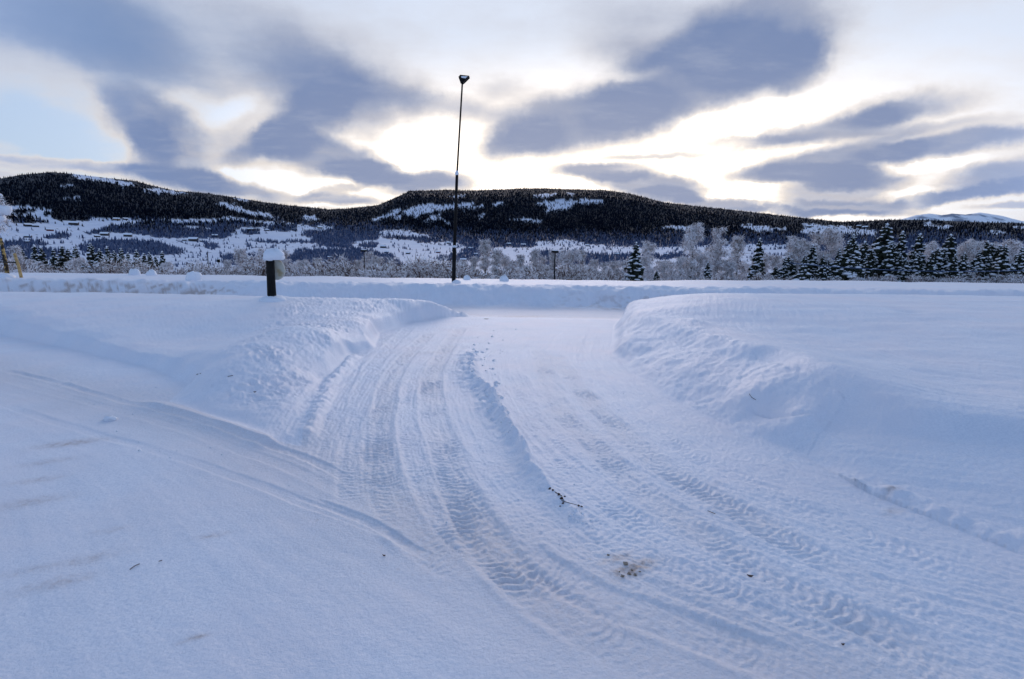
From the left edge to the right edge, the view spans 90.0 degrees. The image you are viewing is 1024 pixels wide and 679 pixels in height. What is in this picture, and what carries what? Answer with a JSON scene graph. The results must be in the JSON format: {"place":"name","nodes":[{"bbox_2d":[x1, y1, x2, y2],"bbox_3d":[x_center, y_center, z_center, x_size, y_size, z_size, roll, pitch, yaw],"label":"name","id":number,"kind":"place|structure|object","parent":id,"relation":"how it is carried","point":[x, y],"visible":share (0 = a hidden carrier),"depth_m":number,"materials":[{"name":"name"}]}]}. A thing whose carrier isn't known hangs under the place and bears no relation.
{"place":"outdoors","nodes":[
{"label":"outdoors","id":0,"kind":"place"},
{"bbox_2d":[0,272,1023,678],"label":"snow ground","id":1,"kind":"structure","parent":0,"point":[868,436],"depth_m":3.91,"materials":[{"name":"white snow"}]},
{"bbox_2d":[0,238,15,272],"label":"tree stake","id":2,"kind":"object","parent":1,"relation":"on","point":[5,263],"visible":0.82,"depth_m":20.23,"materials":[{"name":"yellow wood"}]},
{"bbox_2d":[0,193,16,234],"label":"young tree","id":3,"kind":"object","parent":1,"relation":"on","point":[5,210],"visible":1,"depth_m":20.01,"materials":[{"name":"white plant"}]},
{"bbox_2d":[185,271,201,280],"bbox_3d":[-12.667,-2.501,20.372,0.656,0.518,0.564,1,9,0],"label":"snow mound","id":4,"kind":"object","parent":1,"relation":"on","point":[193,275],"visible":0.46,"depth_m":20.18,"materials":[{"name":"white snow"}]},
{"bbox_2d":[258,248,285,301],"bbox_3d":[-5.958,-1.514,12.682,0.677,1.480,0.627,1,9,0],"label":"bollard","id":5,"kind":"object","parent":1,"relation":"on","point":[275,266],"visible":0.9,"depth_m":12.61,"materials":[{"name":"metal"}]},
{"bbox_2d":[23,329,848,637],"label":"snow crumbs","id":6,"kind":"object","parent":1,"relation":"on","point":[509,437],"visible":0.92,"depth_m":4.80,"materials":[{"name":"white snow"}]},
{"bbox_2d":[451,75,469,283],"bbox_3d":[-1.983,-5.793,19.456,0.730,7.914,0.344,1,9,0],"label":"street lamp","id":7,"kind":"object","parent":1,"relation":"on","point":[463,79],"visible":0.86,"depth_m":19.49,"materials":[{"name":"metal"}]},
{"bbox_2d":[0,172,1023,280],"bbox_3d":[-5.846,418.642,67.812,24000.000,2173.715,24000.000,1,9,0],"label":"valley and hills","id":8,"kind":"structure","parent":0,"point":[74,238],"depth_m":2718.52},
{"bbox_2d":[6,244,24,266],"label":"birch tree","id":9,"kind":"object","parent":8,"relation":"on","point":[17,250],"visible":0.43,"depth_m":71.08,"materials":[{"name":"white plant"}]},
{"bbox_2d":[2,261,53,272],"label":"frosted bush","id":10,"kind":"object","parent":8,"relation":"on","point":[38,270],"visible":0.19,"depth_m":42.77,"materials":[{"name":"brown plant"}]},
{"bbox_2d":[36,247,49,268],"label":"spruce tree","id":11,"kind":"object","parent":8,"relation":"on","point":[41,258],"visible":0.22,"depth_m":74.20,"materials":[{"name":"green plant"}]},
{"bbox_2d":[49,248,61,271],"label":"spruce tree","id":12,"kind":"object","parent":8,"relation":"on","point":[54,260],"visible":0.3,"depth_m":73.81,"materials":[{"name":"green plant"}]},
{"bbox_2d":[58,245,69,272],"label":"spruce tree","id":13,"kind":"object","parent":8,"relation":"on","point":[63,258],"visible":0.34,"depth_m":75.46,"materials":[{"name":"green plant"}]},
{"bbox_2d":[43,263,91,272],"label":"frosted bush","id":14,"kind":"object","parent":8,"relation":"on","point":[60,270],"visible":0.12,"depth_m":42.83,"materials":[{"name":"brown plant"}]},
{"bbox_2d":[64,256,88,272],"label":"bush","id":15,"kind":"object","parent":8,"relation":"on","point":[77,261],"visible":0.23,"depth_m":61.35,"materials":[{"name":"white plant"}]},
{"bbox_2d":[67,246,85,270],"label":"spruce tree","id":16,"kind":"object","parent":8,"relation":"on","point":[75,253],"visible":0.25,"depth_m":72.94,"materials":[{"name":"green plant"}]},
{"bbox_2d":[85,243,97,270],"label":"spruce tree","id":17,"kind":"object","parent":8,"relation":"on","point":[92,256],"visible":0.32,"depth_m":74.01,"materials":[{"name":"green plant"}]},
{"bbox_2d":[92,248,107,272],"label":"spruce tree","id":18,"kind":"object","parent":8,"relation":"on","point":[98,254],"visible":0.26,"depth_m":73.28,"materials":[{"name":"green plant"}]},
{"bbox_2d":[85,257,123,273],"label":"frosted bush","id":19,"kind":"object","parent":8,"relation":"on","point":[109,267],"visible":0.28,"depth_m":44.43,"materials":[{"name":"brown plant"}]},
{"bbox_2d":[105,256,137,273],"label":"frosted bush","id":20,"kind":"object","parent":8,"relation":"on","point":[123,265],"visible":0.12,"depth_m":48.19,"materials":[{"name":"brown plant"}]},
{"bbox_2d":[119,258,158,273],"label":"frosted bush","id":21,"kind":"object","parent":8,"relation":"on","point":[132,267],"visible":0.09,"depth_m":44.29,"materials":[{"name":"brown plant"}]},
{"bbox_2d":[182,258,210,274],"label":"frosted bush","id":22,"kind":"object","parent":8,"relation":"on","point":[192,268],"visible":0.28,"depth_m":41.60,"materials":[{"name":"white plant"}]},
{"bbox_2d":[197,262,229,274],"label":"frosted bush","id":23,"kind":"object","parent":8,"relation":"on","point":[205,272],"visible":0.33,"depth_m":41.57,"materials":[{"name":"white plant"}]},
{"bbox_2d":[233,247,247,270],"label":"birch tree","id":24,"kind":"object","parent":8,"relation":"on","point":[238,253],"visible":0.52,"depth_m":68.70,"materials":[{"name":"white plant"}]},
{"bbox_2d":[236,252,265,275],"bbox_3d":[-22.511,-5.655,45.298,4.431,4.670,4.445,5,10,24],"label":"frosted bush","id":25,"kind":"object","parent":8,"relation":"on","point":[249,264],"visible":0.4,"depth_m":44.60,"materials":[{"name":"white plant"}]},
{"bbox_2d":[280,250,294,271],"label":"birch tree","id":26,"kind":"object","parent":8,"relation":"on","point":[285,260],"visible":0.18,"depth_m":64.99,"materials":[{"name":"white plant"}]},
{"bbox_2d":[284,262,313,276],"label":"frosted bush","id":27,"kind":"object","parent":8,"relation":"on","point":[292,273],"visible":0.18,"depth_m":47.51,"materials":[{"name":"white plant"}]},
{"bbox_2d":[290,259,310,272],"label":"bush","id":28,"kind":"object","parent":8,"relation":"on","point":[302,262],"visible":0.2,"depth_m":63.18,"materials":[{"name":"white plant"}]},
{"bbox_2d":[297,256,343,275],"bbox_3d":[-18.501,-5.926,50.576,6.278,5.148,6.778,-1,9,-11],"label":"frosted bush","id":29,"kind":"object","parent":8,"relation":"on","point":[317,268],"visible":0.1,"depth_m":49.90,"materials":[{"name":"white plant"}]},
{"bbox_2d":[319,253,359,276],"bbox_3d":[-14.605,-5.388,43.370,4.106,4.314,4.093,7,11,33],"label":"frosted bush","id":30,"kind":"object","parent":8,"relation":"on","point":[341,272],"visible":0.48,"depth_m":43.01,"materials":[{"name":"white plant"}]},
{"bbox_2d":[358,250,375,269],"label":"birch tree","id":31,"kind":"object","parent":8,"relation":"on","point":[367,254],"visible":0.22,"depth_m":59.02,"materials":[{"name":"white plant"}]},
{"bbox_2d":[368,255,384,267],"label":"birch tree","id":32,"kind":"object","parent":8,"relation":"on","point":[377,259],"visible":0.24,"depth_m":59.11,"materials":[{"name":"white plant"}]},
{"bbox_2d":[354,263,401,277],"bbox_3d":[-11.016,-4.904,42.097,5.418,3.341,5.126,5,10,24],"label":"frosted bush","id":33,"kind":"object","parent":8,"relation":"on","point":[366,274],"visible":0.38,"depth_m":41.51,"materials":[{"name":"white plant"}]},
{"bbox_2d":[370,263,416,277],"bbox_3d":[-9.884,-4.922,43.014,5.245,3.418,5.544,-4,10,-27],"label":"frosted bush","id":34,"kind":"object","parent":8,"relation":"on","point":[403,274],"visible":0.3,"depth_m":42.63,"materials":[{"name":"white plant"}]},
{"bbox_2d":[395,251,442,275],"bbox_3d":[-10.109,-6.337,54.049,8.141,6.184,7.542,-1,9,-12],"label":"frosted bush","id":35,"kind":"object","parent":8,"relation":"on","point":[413,262],"visible":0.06,"depth_m":53.44,"materials":[{"name":"white plant"}]},
{"bbox_2d":[404,256,440,277],"bbox_3d":[-7.871,-5.289,44.644,4.192,4.404,4.178,0,9,-5],"label":"frosted bush","id":36,"kind":"object","parent":8,"relation":"on","point":[431,272],"visible":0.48,"depth_m":44.41,"materials":[{"name":"white plant"}]},
{"bbox_2d":[442,260,473,278],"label":"frosted bush","id":37,"kind":"object","parent":8,"relation":"on","point":[462,273],"visible":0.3,"depth_m":44.35,"materials":[{"name":"white plant"}]},
{"bbox_2d":[469,255,480,272],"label":"birch tree","id":38,"kind":"object","parent":8,"relation":"on","point":[473,260],"visible":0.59,"depth_m":59.10,"materials":[{"name":"white plant"}]},
{"bbox_2d":[475,237,491,276],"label":"birch tree","id":39,"kind":"object","parent":8,"relation":"on","point":[485,248],"visible":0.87,"depth_m":59.24,"materials":[{"name":"white plant"}]},
{"bbox_2d":[488,249,504,275],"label":"birch tree","id":40,"kind":"object","parent":8,"relation":"on","point":[496,256],"visible":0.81,"depth_m":56.91,"materials":[{"name":"white plant"}]},
{"bbox_2d":[0,171,1023,274],"bbox_3d":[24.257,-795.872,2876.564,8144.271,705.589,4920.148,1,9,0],"label":"forest","id":41,"kind":"object","parent":8,"relation":"on","point":[298,255],"visible":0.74,"depth_m":2987.07,"materials":[{"name":"black"}]},
{"bbox_2d":[505,266,523,278],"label":"frosted bush","id":42,"kind":"object","parent":8,"relation":"on","point":[513,275],"visible":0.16,"depth_m":43.69,"materials":[{"name":"white plant"}]},
{"bbox_2d":[515,253,525,270],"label":"birch tree","id":43,"kind":"object","parent":8,"relation":"on","point":[520,260],"visible":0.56,"depth_m":55.33,"materials":[{"name":"white plant"}]},
{"bbox_2d":[513,264,552,278],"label":"frosted bush","id":44,"kind":"object","parent":8,"relation":"on","point":[528,272],"visible":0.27,"depth_m":40.90,"materials":[{"name":"white plant"}]},
{"bbox_2d":[528,248,543,274],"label":"birch tree","id":45,"kind":"object","parent":8,"relation":"on","point":[535,255],"visible":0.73,"depth_m":57.22,"materials":[{"name":"white plant"}]},
{"bbox_2d":[536,266,562,279],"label":"frosted bush","id":46,"kind":"object","parent":8,"relation":"on","point":[557,278],"visible":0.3,"depth_m":39.86,"materials":[{"name":"white plant"}]},
{"bbox_2d":[545,249,560,274],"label":"birch tree","id":47,"kind":"object","parent":8,"relation":"on","point":[551,257],"visible":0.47,"depth_m":51.16,"materials":[{"name":"white plant"}]},
{"bbox_2d":[553,263,582,279],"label":"frosted bush","id":48,"kind":"object","parent":8,"relation":"on","point":[565,271],"visible":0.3,"depth_m":41.19,"materials":[{"name":"white plant"}]},
{"bbox_2d":[559,249,583,273],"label":"birch tree","id":49,"kind":"object","parent":8,"relation":"on","point":[570,259],"visible":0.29,"depth_m":54.21,"materials":[{"name":"white plant"}]},
{"bbox_2d":[551,264,593,279],"bbox_3d":[5.479,-4.810,44.321,5.826,3.797,6.158,-1,9,-12],"label":"frosted bush","id":50,"kind":"object","parent":8,"relation":"on","point":[583,275],"visible":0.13,"depth_m":43.77,"materials":[{"name":"white plant"}]},
{"bbox_2d":[580,268,625,280],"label":"frosted bush","id":51,"kind":"object","parent":8,"relation":"on","point":[601,272],"visible":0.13,"depth_m":43.46,"materials":[{"name":"white plant"}]},
{"bbox_2d":[623,242,646,280],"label":"spruce tree","id":52,"kind":"object","parent":8,"relation":"on","point":[635,267],"visible":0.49,"depth_m":44.12,"materials":[{"name":"green plant"}]},
{"bbox_2d":[639,255,653,280],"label":"birch tree","id":53,"kind":"object","parent":8,"relation":"on","point":[644,259],"visible":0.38,"depth_m":50.52,"materials":[{"name":"white plant"}]},
{"bbox_2d":[641,241,662,280],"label":"birch tree","id":54,"kind":"object","parent":8,"relation":"on","point":[649,249],"visible":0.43,"depth_m":54.92,"materials":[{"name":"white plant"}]},
{"bbox_2d":[655,262,672,280],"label":"birch tree","id":55,"kind":"object","parent":8,"relation":"on","point":[664,268],"visible":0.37,"depth_m":51.44,"materials":[{"name":"grey plant"}]},
{"bbox_2d":[668,257,692,279],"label":"birch tree","id":56,"kind":"object","parent":8,"relation":"on","point":[678,263],"visible":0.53,"depth_m":46.34,"materials":[{"name":"grey plant"}]},
{"bbox_2d":[670,223,712,279],"bbox_3d":[17.341,-7.321,49.423,3.466,8.254,4.026,-1,9,-10],"label":"birch tree","id":57,"kind":"object","parent":8,"relation":"on","point":[692,234],"visible":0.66,"depth_m":48.86,"materials":[{"name":"grey plant"}]},
{"bbox_2d":[688,254,713,279],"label":"birch tree","id":58,"kind":"object","parent":8,"relation":"on","point":[694,270],"visible":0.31,"depth_m":49.44,"materials":[{"name":"grey plant"}]},
{"bbox_2d":[702,262,711,279],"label":"spruce tree","id":59,"kind":"object","parent":8,"relation":"on","point":[707,271],"visible":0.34,"depth_m":41.48,"materials":[{"name":"green plant"}]},
{"bbox_2d":[704,225,731,276],"bbox_3d":[20.014,-7.300,50.541,3.376,8.155,3.430,5,10,26],"label":"birch tree","id":60,"kind":"object","parent":8,"relation":"on","point":[717,251],"visible":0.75,"depth_m":49.81,"materials":[{"name":"grey plant"}]},
{"bbox_2d":[718,260,737,279],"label":"birch tree","id":61,"kind":"object","parent":8,"relation":"on","point":[726,266],"visible":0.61,"depth_m":49.25,"materials":[{"name":"grey plant"}]},
{"bbox_2d":[727,234,747,279],"bbox_3d":[23.288,-7.152,53.350,2.489,7.728,2.184,2,9,6],"label":"birch tree","id":62,"kind":"object","parent":8,"relation":"on","point":[738,244],"visible":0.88,"depth_m":52.87,"materials":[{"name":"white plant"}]},
{"bbox_2d":[746,238,767,280],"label":"spruce tree","id":63,"kind":"object","parent":8,"relation":"on","point":[758,264],"visible":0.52,"depth_m":47.09,"materials":[{"name":"green plant"}]},
{"bbox_2d":[762,252,775,276],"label":"birch tree","id":64,"kind":"object","parent":8,"relation":"on","point":[767,258],"visible":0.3,"depth_m":52.82,"materials":[{"name":"grey plant"}]},
{"bbox_2d":[766,254,782,275],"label":"birch tree","id":65,"kind":"object","parent":8,"relation":"on","point":[777,258],"visible":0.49,"depth_m":51.31,"materials":[{"name":"grey plant"}]},
{"bbox_2d":[778,257,789,278],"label":"spruce tree","id":66,"kind":"object","parent":8,"relation":"on","point":[782,270],"visible":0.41,"depth_m":40.88,"materials":[{"name":"green plant"}]},
{"bbox_2d":[770,236,808,272],"bbox_3d":[24.964,-6.200,45.536,3.383,6.306,2.913,9,12,41],"label":"birch tree","id":67,"kind":"object","parent":8,"relation":"on","point":[795,240],"visible":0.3,"depth_m":45.01,"materials":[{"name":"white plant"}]},
{"bbox_2d":[777,241,802,272],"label":"birch tree","id":68,"kind":"object","parent":8,"relation":"on","point":[795,249],"visible":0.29,"depth_m":44.20,"materials":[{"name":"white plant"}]},
{"bbox_2d":[783,259,796,279],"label":"spruce tree","id":69,"kind":"object","parent":8,"relation":"on","point":[792,271],"visible":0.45,"depth_m":40.41,"materials":[{"name":"green plant"}]},
{"bbox_2d":[792,255,811,279],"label":"spruce tree","id":70,"kind":"object","parent":8,"relation":"on","point":[803,273],"visible":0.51,"depth_m":38.09,"materials":[{"name":"green plant"}]},
{"bbox_2d":[799,241,821,262],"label":"birch tree","id":71,"kind":"object","parent":8,"relation":"on","point":[806,249],"visible":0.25,"depth_m":44.73,"materials":[{"name":"grey plant"}]},
{"bbox_2d":[806,244,816,278],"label":"spruce tree","id":72,"kind":"object","parent":8,"relation":"on","point":[812,258],"visible":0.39,"depth_m":40.62,"materials":[{"name":"green plant"}]},
{"bbox_2d":[800,231,830,258],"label":"birch tree","id":73,"kind":"object","parent":8,"relation":"on","point":[819,236],"visible":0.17,"depth_m":46.96,"materials":[{"name":"grey plant"}]},
{"bbox_2d":[814,255,827,280],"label":"spruce tree","id":74,"kind":"object","parent":8,"relation":"on","point":[821,271],"visible":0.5,"depth_m":38.50,"materials":[{"name":"green plant"}]},
{"bbox_2d":[816,227,845,261],"bbox_3d":[29.430,-6.774,47.469,3.485,7.544,4.047,3,9,12],"label":"birch tree","id":75,"kind":"object","parent":8,"relation":"on","point":[834,239],"visible":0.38,"depth_m":47.03,"materials":[{"name":"grey plant"}]},
{"bbox_2d":[830,248,843,280],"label":"spruce tree","id":76,"kind":"object","parent":8,"relation":"on","point":[837,269],"visible":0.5,"depth_m":38.52,"materials":[{"name":"green plant"}]},
{"bbox_2d":[835,241,853,280],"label":"spruce tree","id":77,"kind":"object","parent":8,"relation":"on","point":[846,259],"visible":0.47,"depth_m":38.23,"materials":[{"name":"green plant"}]},
{"bbox_2d":[842,241,865,280],"bbox_3d":[25.642,-4.748,38.407,3.004,5.187,3.087,3,9,11],"label":"spruce tree","id":78,"kind":"object","parent":8,"relation":"on","point":[855,260],"visible":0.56,"depth_m":37.93,"materials":[{"name":"green plant"}]},
{"bbox_2d":[859,241,869,266],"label":"spruce tree","id":79,"kind":"object","parent":8,"relation":"on","point":[864,250],"visible":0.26,"depth_m":42.14,"materials":[{"name":"green plant"}]},
{"bbox_2d":[864,249,878,279],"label":"spruce tree","id":80,"kind":"object","parent":8,"relation":"on","point":[870,262],"visible":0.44,"depth_m":39.25,"materials":[{"name":"green plant"}]},
{"bbox_2d":[868,223,902,275],"bbox_3d":[30.812,-5.662,42.485,5.089,7.882,4.993,6,11,29],"label":"spruce tree","id":81,"kind":"object","parent":8,"relation":"on","point":[882,243],"visible":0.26,"depth_m":41.90,"materials":[{"name":"green plant"}]},
{"bbox_2d":[877,241,898,278],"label":"spruce tree","id":82,"kind":"object","parent":8,"relation":"on","point":[889,262],"visible":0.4,"depth_m":40.83,"materials":[{"name":"green plant"}]},
{"bbox_2d":[889,253,902,280],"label":"spruce tree","id":83,"kind":"object","parent":8,"relation":"on","point":[897,265],"visible":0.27,"depth_m":40.19,"materials":[{"name":"green plant"}]},
{"bbox_2d":[894,231,908,262],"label":"spruce tree","id":84,"kind":"object","parent":8,"relation":"on","point":[901,247],"visible":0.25,"depth_m":43.04,"materials":[{"name":"green plant"}]},
{"bbox_2d":[892,259,910,281],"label":"spruce tree","id":85,"kind":"object","parent":8,"relation":"on","point":[901,275],"visible":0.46,"depth_m":39.40,"materials":[{"name":"green plant"}]},
{"bbox_2d":[909,251,924,281],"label":"spruce tree","id":86,"kind":"object","parent":8,"relation":"on","point":[918,266],"visible":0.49,"depth_m":38.98,"materials":[{"name":"green plant"}]},
{"bbox_2d":[908,233,925,266],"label":"spruce tree","id":87,"kind":"object","parent":8,"relation":"on","point":[919,246],"visible":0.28,"depth_m":43.01,"materials":[{"name":"green plant"}]},
{"bbox_2d":[921,251,938,281],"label":"spruce tree","id":88,"kind":"object","parent":8,"relation":"on","point":[929,269],"visible":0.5,"depth_m":38.46,"materials":[{"name":"green plant"}]},
{"bbox_2d":[924,240,938,260],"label":"birch tree","id":89,"kind":"object","parent":8,"relation":"on","point":[931,246],"visible":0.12,"depth_m":47.01,"materials":[{"name":"grey plant"}]},
{"bbox_2d":[928,248,944,280],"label":"spruce tree","id":90,"kind":"object","parent":8,"relation":"on","point":[938,257],"visible":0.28,"depth_m":40.95,"materials":[{"name":"green plant"}]},
{"bbox_2d":[939,234,958,270],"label":"spruce tree","id":91,"kind":"object","parent":8,"relation":"on","point":[950,251],"visible":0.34,"depth_m":41.05,"materials":[{"name":"green plant"}]},
{"bbox_2d":[945,254,959,279],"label":"spruce tree","id":92,"kind":"object","parent":8,"relation":"on","point":[953,266],"visible":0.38,"depth_m":38.33,"materials":[{"name":"green plant"}]},
{"bbox_2d":[938,275,970,282],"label":"frosted bush","id":93,"kind":"object","parent":8,"relation":"on","point":[960,278],"visible":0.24,"depth_m":36.66,"materials":[{"name":"grey plant"}]},
{"bbox_2d":[957,252,972,282],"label":"spruce tree","id":94,"kind":"object","parent":8,"relation":"on","point":[963,265],"visible":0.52,"depth_m":38.88,"materials":[{"name":"green plant"}]},
{"bbox_2d":[955,240,982,265],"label":"birch tree","id":95,"kind":"object","parent":8,"relation":"on","point":[969,248],"visible":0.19,"depth_m":43.21,"materials":[{"name":"grey plant"}]},
{"bbox_2d":[971,250,986,281],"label":"spruce tree","id":96,"kind":"object","parent":8,"relation":"on","point":[980,265],"visible":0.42,"depth_m":39.20,"materials":[{"name":"green plant"}]},
{"bbox_2d":[981,240,991,264],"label":"spruce tree","id":97,"kind":"object","parent":8,"relation":"on","point":[985,256],"visible":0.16,"depth_m":40.93,"materials":[{"name":"green plant"}]},
{"bbox_2d":[984,256,993,277],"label":"spruce tree","id":98,"kind":"object","parent":8,"relation":"on","point":[989,264],"visible":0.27,"depth_m":40.38,"materials":[{"name":"green plant"}]},
{"bbox_2d":[985,245,1014,282],"bbox_3d":[36.961,-4.711,38.639,2.533,4.873,2.485,6,11,30],"label":"spruce tree","id":99,"kind":"object","parent":8,"relation":"on","point":[1001,264],"visible":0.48,"depth_m":38.31,"materials":[{"name":"green plant"}]},
{"bbox_2d":[999,274,1023,282],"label":"frosted bush","id":100,"kind":"object","parent":8,"relation":"on","point":[1015,280],"visible":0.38,"depth_m":36.67,"materials":[{"name":"grey plant"}]},
{"bbox_2d":[1000,239,1023,259],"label":"birch tree","id":101,"kind":"object","parent":8,"relation":"on","point":[1017,245],"visible":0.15,"depth_m":45.76,"materials":[{"name":"grey plant"}]},
{"bbox_2d":[1012,253,1023,279],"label":"spruce tree","id":102,"kind":"object","parent":8,"relation":"on","point":[1017,264],"visible":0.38,"depth_m":39.45,"materials":[{"name":"green plant"}]},
{"bbox_2d":[0,0,1023,221],"label":"sky","id":103,"kind":"structure","parent":0,"point":[834,110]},
{"bbox_2d":[788,262,1023,271],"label":"power cable","id":104,"kind":"object","parent":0,"point":[908,270],"visible":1,"depth_m":35.11,"materials":[{"name":"black plastic"}]},
{"bbox_2d":[900,213,1023,222],"bbox_3d":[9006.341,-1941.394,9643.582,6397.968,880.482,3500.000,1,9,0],"label":"distant fell","id":105,"kind":"structure","parent":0,"point":[981,217],"depth_m":9453.81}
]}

